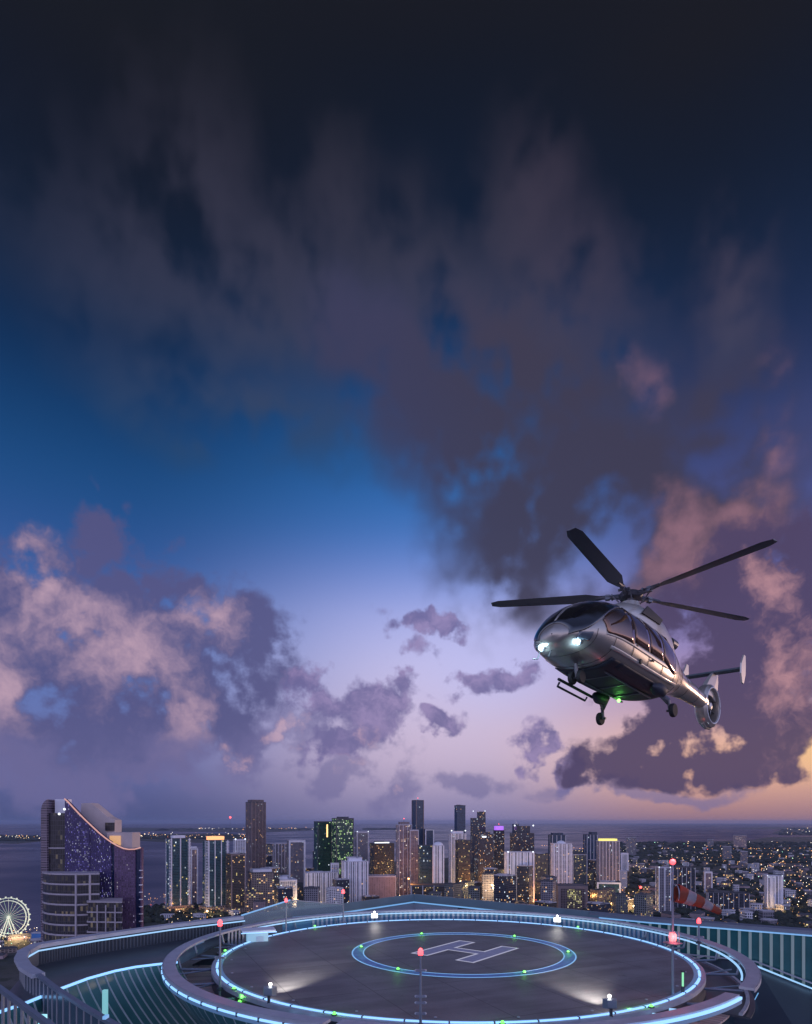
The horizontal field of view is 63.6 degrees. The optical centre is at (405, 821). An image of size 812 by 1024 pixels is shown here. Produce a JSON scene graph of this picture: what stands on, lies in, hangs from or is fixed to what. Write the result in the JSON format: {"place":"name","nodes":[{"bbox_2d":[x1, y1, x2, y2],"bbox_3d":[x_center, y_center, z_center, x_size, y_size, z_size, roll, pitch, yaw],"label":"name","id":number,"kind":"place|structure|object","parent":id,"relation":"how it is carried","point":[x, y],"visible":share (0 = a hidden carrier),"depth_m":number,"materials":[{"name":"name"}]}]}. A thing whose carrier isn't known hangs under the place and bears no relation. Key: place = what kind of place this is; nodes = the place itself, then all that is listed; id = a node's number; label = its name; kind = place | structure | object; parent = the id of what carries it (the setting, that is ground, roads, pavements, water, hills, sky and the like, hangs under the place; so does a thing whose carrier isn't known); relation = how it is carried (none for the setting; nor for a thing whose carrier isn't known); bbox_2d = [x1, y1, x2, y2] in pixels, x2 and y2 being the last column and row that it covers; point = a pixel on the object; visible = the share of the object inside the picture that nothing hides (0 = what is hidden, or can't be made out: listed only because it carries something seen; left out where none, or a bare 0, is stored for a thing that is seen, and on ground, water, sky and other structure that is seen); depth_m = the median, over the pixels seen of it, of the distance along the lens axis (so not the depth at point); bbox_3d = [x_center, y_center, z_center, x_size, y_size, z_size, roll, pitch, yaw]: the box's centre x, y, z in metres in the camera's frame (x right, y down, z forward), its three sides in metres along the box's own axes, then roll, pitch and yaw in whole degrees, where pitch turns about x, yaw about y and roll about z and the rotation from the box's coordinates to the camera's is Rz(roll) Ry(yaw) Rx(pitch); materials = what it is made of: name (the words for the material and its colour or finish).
{"place":"outdoors","nodes":[
{"label":"outdoors","id":0,"kind":"place"},
{"bbox_2d":[0,985,53,1023],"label":"handrail","id":1,"kind":"object","parent":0,"point":[29,1010],"visible":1,"depth_m":13.17,"materials":[{"name":"grey metal"}]},
{"bbox_2d":[41,798,143,941],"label":"landmark tower","id":2,"kind":"structure","parent":0,"point":[92,873],"depth_m":399.00,"materials":[{"name":"purple glass"}]},
{"bbox_2d":[0,932,241,1008],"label":"roof walkway","id":3,"kind":"structure","parent":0,"point":[63,972],"depth_m":27.80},
{"bbox_2d":[14,950,119,1023],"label":"handrail","id":4,"kind":"object","parent":3,"relation":"on","point":[59,1005],"visible":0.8,"depth_m":20.31,"materials":[{"name":"grey metal"}]},
{"bbox_2d":[17,915,244,966],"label":"parapet wall","id":5,"kind":"structure","parent":3,"relation":"on","point":[51,951],"depth_m":30.45,"materials":[{"name":"concrete"}]},
{"bbox_2d":[121,828,166,831],"bbox_3d":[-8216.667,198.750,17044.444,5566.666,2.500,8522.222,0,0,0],"label":"island","id":6,"kind":"structure","parent":0,"point":[136,829],"depth_m":16392.81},
{"bbox_2d":[140,833,242,842],"bbox_3d":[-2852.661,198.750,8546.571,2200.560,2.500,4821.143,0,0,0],"label":"island","id":7,"kind":"structure","parent":0,"point":[196,840],"depth_m":7225.52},
{"bbox_2d":[155,828,313,832],"bbox_3d":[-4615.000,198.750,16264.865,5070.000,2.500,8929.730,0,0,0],"label":"island","id":8,"kind":"structure","parent":0,"point":[220,830],"depth_m":14547.17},
{"bbox_2d":[223,852,248,913],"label":"residential tower","id":9,"kind":"structure","parent":0,"point":[235,880],"depth_m":1402.94,"materials":[{"name":"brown concrete"}]},
{"bbox_2d":[233,838,245,852],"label":"office tower","id":10,"kind":"structure","parent":0,"point":[239,845],"depth_m":1641.37,"materials":[{"name":"grey concrete"}]},
{"bbox_2d":[314,821,331,870],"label":"office tower","id":11,"kind":"structure","parent":0,"point":[322,845],"depth_m":1751.41,"materials":[{"name":"green glass"}]},
{"bbox_2d":[332,817,353,873],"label":"office tower","id":12,"kind":"structure","parent":0,"point":[342,838],"depth_m":1702.03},
{"bbox_2d":[354,831,368,874],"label":"office tower","id":13,"kind":"structure","parent":0,"point":[361,843],"depth_m":2002.42,"materials":[{"name":"grey concrete"}]},
{"bbox_2d":[0,823,811,936],"bbox_3d":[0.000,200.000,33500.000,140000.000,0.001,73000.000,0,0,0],"label":"sea","id":14,"kind":"structure","parent":0,"point":[20,871],"depth_m":7750.41,"materials":[{"name":"blue liquid"}]},
{"bbox_2d":[0,839,811,1000],"bbox_3d":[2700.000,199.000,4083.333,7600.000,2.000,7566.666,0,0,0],"label":"city ground","id":15,"kind":"structure","parent":0,"point":[9,974],"depth_m":1880.51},
{"bbox_2d":[0,946,17,952],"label":"waterfront pavilion","id":16,"kind":"structure","parent":15,"relation":"on","point":[9,949],"depth_m":987.83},
{"bbox_2d":[0,897,30,936],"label":"observation wheel","id":17,"kind":"object","parent":15,"relation":"on","point":[8,917],"visible":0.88,"depth_m":1120.80,"materials":[{"name":"grey"}]},
{"bbox_2d":[6,933,30,940],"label":"waterfront pavilion","id":18,"kind":"structure","parent":15,"relation":"on","point":[11,937],"depth_m":1096.03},
{"bbox_2d":[163,835,193,911],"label":"residential tower","id":19,"kind":"structure","parent":15,"relation":"on","point":[178,870],"depth_m":1435.96,"materials":[{"name":"teal glass"}]},
{"bbox_2d":[190,846,197,903],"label":"residential tower","id":20,"kind":"structure","parent":15,"relation":"on","point":[194,875],"depth_m":1561.17,"materials":[{"name":"grey concrete"}]},
{"bbox_2d":[144,902,253,923],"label":"shore woodland","id":21,"kind":"object","parent":15,"relation":"on","point":[156,910],"visible":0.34,"depth_m":1348.52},
{"bbox_2d":[199,836,228,912],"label":"residential tower","id":22,"kind":"structure","parent":15,"relation":"on","point":[215,850],"depth_m":1411.23,"materials":[{"name":"teal glass"}]},
{"bbox_2d":[246,890,259,911],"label":"podium block","id":23,"kind":"structure","parent":15,"relation":"on","point":[252,896],"depth_m":1419.69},
{"bbox_2d":[245,800,265,890],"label":"office tower","id":24,"kind":"structure","parent":15,"relation":"on","point":[255,834],"depth_m":1854.18,"materials":[{"name":"concrete"}]},
{"bbox_2d":[253,900,265,913],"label":"city block","id":25,"kind":"structure","parent":15,"relation":"on","point":[259,904],"depth_m":1303.88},
{"bbox_2d":[248,868,273,910],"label":"podium block","id":26,"kind":"structure","parent":15,"relation":"on","point":[261,880],"depth_m":1454.32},
{"bbox_2d":[261,867,279,908],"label":"city block","id":27,"kind":"structure","parent":15,"relation":"on","point":[276,876],"depth_m":1484.61,"materials":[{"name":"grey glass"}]},
{"bbox_2d":[272,843,286,872],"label":"apartment block","id":28,"kind":"structure","parent":15,"relation":"on","point":[279,854],"depth_m":2000.30,"materials":[{"name":"grey concrete"}]},
{"bbox_2d":[277,886,292,909],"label":"city block","id":29,"kind":"structure","parent":15,"relation":"on","point":[283,892],"depth_m":1336.83,"materials":[{"name":"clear glass"}]},
{"bbox_2d":[279,875,296,906],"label":"hotel block","id":30,"kind":"structure","parent":15,"relation":"on","point":[284,880],"depth_m":1512.69,"materials":[{"name":"grey concrete"}]},
{"bbox_2d":[287,839,305,889],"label":"apartment block","id":31,"kind":"structure","parent":15,"relation":"on","point":[296,858],"depth_m":1902.17,"materials":[{"name":"grey concrete"}]},
{"bbox_2d":[297,882,302,901],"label":"city block","id":32,"kind":"structure","parent":15,"relation":"on","point":[300,891],"depth_m":1612.45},
{"bbox_2d":[304,886,318,906],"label":"city block","id":33,"kind":"structure","parent":15,"relation":"on","point":[311,893],"depth_m":1195.15,"materials":[{"name":"grey concrete"}]},
{"bbox_2d":[305,871,337,904],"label":"apartment block","id":34,"kind":"structure","parent":15,"relation":"on","point":[322,880],"depth_m":1560.11,"materials":[{"name":"grey concrete"}]},
{"bbox_2d":[326,886,342,904],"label":"city block","id":35,"kind":"structure","parent":15,"relation":"on","point":[334,894],"depth_m":1327.38,"materials":[{"name":"grey concrete"}]},
{"bbox_2d":[333,878,348,902],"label":"city block","id":36,"kind":"structure","parent":15,"relation":"on","point":[341,882],"depth_m":1500.97,"materials":[{"name":"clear glass"}]},
{"bbox_2d":[341,856,367,901],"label":"residential tower","id":37,"kind":"structure","parent":15,"relation":"on","point":[354,870],"depth_m":1541.46,"materials":[{"name":"grey concrete"}]},
{"bbox_2d":[368,874,395,897],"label":"parking block","id":38,"kind":"structure","parent":15,"relation":"on","point":[382,885],"depth_m":1600.53,"materials":[{"name":"pink concrete"}]},
{"bbox_2d":[370,841,393,874],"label":"apartment block","id":39,"kind":"structure","parent":15,"relation":"on","point":[381,857],"depth_m":1802.33,"materials":[{"name":"brown"}]},
{"bbox_2d":[396,822,411,895],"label":"residential tower","id":40,"kind":"structure","parent":15,"relation":"on","point":[402,851],"depth_m":1649.88,"materials":[{"name":"brown concrete"}]},
{"bbox_2d":[409,830,418,893],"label":"residential tower","id":41,"kind":"structure","parent":15,"relation":"on","point":[413,853],"depth_m":1640.20,"materials":[{"name":"brown concrete"}]},
{"bbox_2d":[418,845,432,882],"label":"residential tower","id":42,"kind":"structure","parent":15,"relation":"on","point":[424,863],"depth_m":1579.68,"materials":[{"name":"teal glass"}]},
{"bbox_2d":[410,883,444,896],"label":"podium block","id":43,"kind":"structure","parent":15,"relation":"on","point":[421,888],"depth_m":1499.92,"materials":[{"name":"grey concrete"}]},
{"bbox_2d":[432,842,443,882],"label":"residential tower","id":44,"kind":"structure","parent":15,"relation":"on","point":[437,862],"depth_m":1569.73,"materials":[{"name":"grey concrete"}]},
{"bbox_2d":[444,882,461,897],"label":"city block","id":45,"kind":"structure","parent":15,"relation":"on","point":[451,889],"depth_m":1400.26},
{"bbox_2d":[455,839,470,882],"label":"residential tower","id":46,"kind":"structure","parent":15,"relation":"on","point":[462,859],"depth_m":1701.09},
{"bbox_2d":[457,880,473,898],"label":"city block","id":47,"kind":"structure","parent":15,"relation":"on","point":[464,888],"depth_m":1482.94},
{"bbox_2d":[468,886,479,899],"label":"city block","id":48,"kind":"structure","parent":15,"relation":"on","point":[473,892],"depth_m":1329.22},
{"bbox_2d":[474,832,492,881],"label":"residential tower","id":49,"kind":"structure","parent":15,"relation":"on","point":[483,849],"depth_m":1800.92,"materials":[{"name":"brown glass"}]},
{"bbox_2d":[482,872,493,900],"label":"city block","id":50,"kind":"structure","parent":15,"relation":"on","point":[487,886],"depth_m":1506.62,"materials":[{"name":"grey concrete"}]},
{"bbox_2d":[493,826,503,872],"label":"office tower","id":51,"kind":"structure","parent":15,"relation":"on","point":[498,847],"depth_m":2000.63,"materials":[{"name":"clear glass"}]},
{"bbox_2d":[494,873,515,903],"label":"city block","id":52,"kind":"structure","parent":15,"relation":"on","point":[505,888],"depth_m":1256.26,"materials":[{"name":"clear glass"}]},
{"bbox_2d":[504,851,534,902],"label":"residential tower","id":53,"kind":"structure","parent":15,"relation":"on","point":[513,860],"depth_m":1599.65,"materials":[{"name":"grey concrete"}]},
{"bbox_2d":[517,864,532,903],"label":"city block","id":54,"kind":"structure","parent":15,"relation":"on","point":[525,882],"depth_m":1583.98,"materials":[{"name":"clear glass"}]},
{"bbox_2d":[535,853,547,892],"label":"apartment block","id":55,"kind":"structure","parent":15,"relation":"on","point":[541,864],"depth_m":1800.01,"materials":[{"name":"grey concrete"}]},
{"bbox_2d":[535,900,556,907],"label":"city block","id":56,"kind":"structure","parent":15,"relation":"on","point":[546,903],"depth_m":1296.66,"materials":[{"name":"grey concrete"}]},
{"bbox_2d":[540,879,555,901],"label":"city block","id":57,"kind":"structure","parent":15,"relation":"on","point":[547,889],"depth_m":1338.79,"materials":[{"name":"grey concrete"}]},
{"bbox_2d":[548,833,565,874],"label":"residential tower","id":58,"kind":"structure","parent":15,"relation":"on","point":[554,837],"depth_m":2107.31,"materials":[{"name":"grey concrete"}]},
{"bbox_2d":[550,840,572,882],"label":"residential tower","id":59,"kind":"structure","parent":15,"relation":"on","point":[561,860],"depth_m":1699.88,"materials":[{"name":"grey concrete"}]},
{"bbox_2d":[556,883,587,909],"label":"office block","id":60,"kind":"structure","parent":15,"relation":"on","point":[572,896],"depth_m":1429.47,"materials":[{"name":"concrete"}]},
{"bbox_2d":[572,853,586,883],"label":"apartment block","id":61,"kind":"structure","parent":15,"relation":"on","point":[579,869],"depth_m":1850.02,"materials":[{"name":"grey concrete"}]},
{"bbox_2d":[587,869,595,887],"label":"city block","id":62,"kind":"structure","parent":15,"relation":"on","point":[590,877],"depth_m":1939.31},
{"bbox_2d":[590,888,606,902],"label":"city block","id":63,"kind":"structure","parent":15,"relation":"on","point":[598,894],"depth_m":1483.63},
{"bbox_2d":[587,901,610,912],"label":"city block","id":64,"kind":"structure","parent":15,"relation":"on","point":[597,906],"depth_m":1200.23,"materials":[{"name":"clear glass"}]},
{"bbox_2d":[596,839,619,880],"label":"residential tower","id":65,"kind":"structure","parent":15,"relation":"on","point":[607,859],"depth_m":1800.18,"materials":[{"name":"grey concrete"}]},
{"bbox_2d":[596,880,620,892],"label":"apartment block","id":66,"kind":"structure","parent":15,"relation":"on","point":[600,884],"depth_m":1620.34,"materials":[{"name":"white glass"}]},
{"bbox_2d":[612,893,627,912],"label":"city block","id":67,"kind":"structure","parent":15,"relation":"on","point":[619,902],"depth_m":1331.12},
{"bbox_2d":[620,870,626,887],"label":"city block","id":68,"kind":"structure","parent":15,"relation":"on","point":[623,877],"depth_m":1931.10,"materials":[{"name":"grey concrete"}]},
{"bbox_2d":[620,853,628,870],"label":"apartment block","id":69,"kind":"structure","parent":15,"relation":"on","point":[624,861],"depth_m":2100.22,"materials":[{"name":"grey concrete"}]},
{"bbox_2d":[626,836,635,855],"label":"apartment block","id":70,"kind":"structure","parent":15,"relation":"on","point":[631,845],"depth_m":3600.26,"materials":[{"name":"grey concrete"}]},
{"bbox_2d":[634,892,652,916],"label":"city block","id":71,"kind":"structure","parent":15,"relation":"on","point":[643,903],"depth_m":1212.48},
{"bbox_2d":[670,866,695,908],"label":"residential tower","id":72,"kind":"structure","parent":15,"relation":"on","point":[684,876],"depth_m":1450.22,"materials":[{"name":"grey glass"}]},
{"bbox_2d":[582,860,811,928],"bbox_3d":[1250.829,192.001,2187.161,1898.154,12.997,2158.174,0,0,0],"label":"inland woodland","id":73,"kind":"object","parent":15,"relation":"on","point":[785,917],"visible":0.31,"depth_m":1670.70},
{"bbox_2d":[703,871,712,893],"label":"apartment block","id":74,"kind":"structure","parent":15,"relation":"on","point":[707,879],"depth_m":1800.86,"materials":[{"name":"grey concrete"}]},
{"bbox_2d":[620,841,811,862],"bbox_3d":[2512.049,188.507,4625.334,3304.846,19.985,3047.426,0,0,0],"label":"suburban woodland","id":75,"kind":"object","parent":15,"relation":"on","point":[690,847],"visible":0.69,"depth_m":3998.34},
{"bbox_2d":[722,846,731,858],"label":"apartment block","id":76,"kind":"structure","parent":15,"relation":"on","point":[726,852],"depth_m":3300.66,"materials":[{"name":"grey concrete"}]},
{"bbox_2d":[706,890,749,910],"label":"office block","id":77,"kind":"structure","parent":15,"relation":"on","point":[736,900],"depth_m":1401.72,"materials":[{"name":"grey glass"}]},
{"bbox_2d":[733,835,746,848],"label":"apartment block","id":78,"kind":"structure","parent":15,"relation":"on","point":[739,840],"depth_m":4800.48,"materials":[{"name":"grey concrete"}]},
{"bbox_2d":[758,909,773,919],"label":"building","id":79,"kind":"structure","parent":15,"relation":"on","point":[764,913],"depth_m":1302.54,"materials":[{"name":"grey concrete"}]},
{"bbox_2d":[763,875,782,909],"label":"residential tower","id":80,"kind":"structure","parent":15,"relation":"on","point":[773,890],"depth_m":1421.26,"materials":[{"name":"grey concrete"}]},
{"bbox_2d":[0,0,811,822],"label":"sky","id":81,"kind":"structure","parent":0,"point":[327,327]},
{"bbox_2d":[412,800,423,844],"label":"office tower","id":82,"kind":"structure","parent":0,"point":[417,814],"depth_m":2303.47,"materials":[{"name":"grey"}]},
{"bbox_2d":[424,829,433,844],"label":"office tower","id":83,"kind":"structure","parent":0,"point":[428,836],"depth_m":2300.10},
{"bbox_2d":[448,830,465,882],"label":"residential tower","id":84,"kind":"structure","parent":0,"point":[453,836],"depth_m":1949.72,"materials":[{"name":"grey concrete"}]},
{"bbox_2d":[454,805,465,832],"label":"office tower","id":85,"kind":"structure","parent":0,"point":[459,817],"depth_m":2301.00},
{"bbox_2d":[470,812,485,880],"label":"office tower","id":86,"kind":"structure","parent":0,"point":[478,824],"depth_m":2100.30,"materials":[{"name":"brown glass"}]},
{"bbox_2d":[510,825,533,850],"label":"residential tower","id":87,"kind":"structure","parent":0,"point":[521,838],"depth_m":1901.31,"materials":[{"name":"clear glass"}]},
{"bbox_2d":[583,832,597,868],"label":"residential tower","id":88,"kind":"structure","parent":0,"point":[589,843],"depth_m":2300.35,"materials":[{"name":"glass"}]},
{"bbox_2d":[491,528,777,729],"bbox_3d":[7.357,-4.553,19.382,7.641,3.590,11.072,0,-7,44],"label":"helicopter","id":89,"kind":"object","parent":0,"point":[625,648],"visible":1,"depth_m":17.01,"materials":[{"name":"silver metal"}]},
{"bbox_2d":[655,866,670,912],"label":"residential tower","id":90,"kind":"structure","parent":0,"point":[662,889],"depth_m":1380.31,"materials":[{"name":"grey concrete"}]},
{"bbox_2d":[739,910,752,920],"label":"building","id":91,"kind":"structure","parent":0,"point":[746,914],"depth_m":1269.95,"materials":[{"name":"grey concrete"}]},
{"bbox_2d":[706,958,811,1023],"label":"rooftop deck","id":92,"kind":"structure","parent":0,"point":[779,1000],"depth_m":32.12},
{"bbox_2d":[589,911,811,988],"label":"glass parapet","id":93,"kind":"structure","parent":92,"relation":"on","point":[784,951],"depth_m":36.11,"materials":[{"name":"teal"}]},
{"bbox_2d":[241,894,599,942],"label":"parapet wall","id":94,"kind":"structure","parent":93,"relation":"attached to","point":[413,901],"depth_m":45.89,"materials":[{"name":"grey"}]},
{"bbox_2d":[772,828,811,834],"bbox_3d":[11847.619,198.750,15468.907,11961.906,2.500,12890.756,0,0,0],"label":"island","id":95,"kind":"structure","parent":0,"point":[799,829],"depth_m":14547.17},
{"bbox_2d":[0,828,811,840],"bbox_3d":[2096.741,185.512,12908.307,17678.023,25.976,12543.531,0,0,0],"label":"island woodland","id":96,"kind":"object","parent":95,"relation":"on","point":[143,836],"visible":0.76,"depth_m":8478.06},
{"label":"lower roof","id":97,"kind":"structure","parent":0,"visible":0},
{"bbox_3d":[2.050,8.190,29.100,18.600,3.360,18.600,0,0,0],"label":"roof drum","id":98,"kind":"object","parent":97,"relation":"on","visible":0},
{"bbox_2d":[211,919,705,1023],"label":"helipad","id":99,"kind":"object","parent":98,"relation":"on","point":[475,969],"visible":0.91,"depth_m":25.28,"materials":[{"name":"grey"}]},
{"bbox_2d":[215,920,225,995],"bbox_3d":[-6.640,4.897,23.360,0.390,2.805,0.220,0,0,0],"label":"beacon pole","id":100,"kind":"object","parent":99,"relation":"on","point":[219,988],"visible":0.97,"depth_m":23.32,"materials":[{"name":"metal"}]},
{"bbox_2d":[241,927,276,941],"bbox_3d":[-7.299,5.897,32.303,1.700,1.205,1.025,0,0,-18],"label":"access cabin","id":101,"kind":"object","parent":99,"relation":"on","point":[256,934],"visible":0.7,"depth_m":31.97,"materials":[{"name":"grey"}]},
{"bbox_2d":[264,983,276,1003],"bbox_3d":[-4.440,5.572,21.244,0.433,0.635,0.345,0,0,5],"label":"floodlight","id":102,"kind":"object","parent":99,"relation":"on","point":[269,990],"visible":1,"depth_m":21.15,"materials":[{"name":"metal"}]},
{"bbox_2d":[161,909,760,1023],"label":"guard ring","id":103,"kind":"object","parent":99,"relation":"on","point":[176,983],"visible":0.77,"depth_m":26.53,"materials":[{"name":"grey metal"}]},
{"bbox_2d":[414,948,426,1023],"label":"beacon pole","id":104,"kind":"object","parent":103,"relation":"on","point":[420,1002],"visible":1,"depth_m":18.82,"materials":[{"name":"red metal"}]},
{"bbox_2d":[602,994,616,1016],"bbox_3d":[6.190,5.572,19.790,0.433,0.635,0.345,0,0,1],"label":"floodlight","id":105,"kind":"object","parent":99,"relation":"on","point":[609,1003],"visible":1,"depth_m":19.71,"materials":[{"name":"metal"}]},
{"bbox_2d":[663,859,682,994],"bbox_3d":[9.030,3.757,22.149,0.620,4.986,0.639,0,0,0],"label":"windsock mast","id":106,"kind":"object","parent":99,"relation":"on","point":[672,942],"visible":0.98,"depth_m":22.11,"materials":[{"name":"metal"}]},
{"bbox_2d":[671,884,721,914],"bbox_3d":[9.822,2.627,22.150,1.594,1.034,0.600,0,0,0],"label":"windsock","id":107,"kind":"object","parent":106,"relation":"attached to","point":[689,897],"visible":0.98,"depth_m":21.94,"materials":[{"name":"orange fabric"}]},
{"bbox_2d":[186,954,754,1023],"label":"catwalk","id":108,"kind":"object","parent":98,"relation":"on","point":[205,977],"visible":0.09,"depth_m":25.91,"materials":[{"name":"grey metal"}]},
{"bbox_2d":[0,961,250,1023],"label":"ribbed canopy","id":109,"kind":"object","parent":108,"relation":"attached to","point":[141,994],"visible":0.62,"depth_m":25.49,"materials":[{"name":"teal"}]},
{"bbox_2d":[241,900,342,915],"bbox_3d":[-6.952,5.910,40.417,0.536,2.181,7.666,0,0,44],"label":"glass screen","id":110,"kind":"object","parent":108,"relation":"on","point":[281,903],"visible":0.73,"depth_m":39.71,"materials":[{"name":"blue"}]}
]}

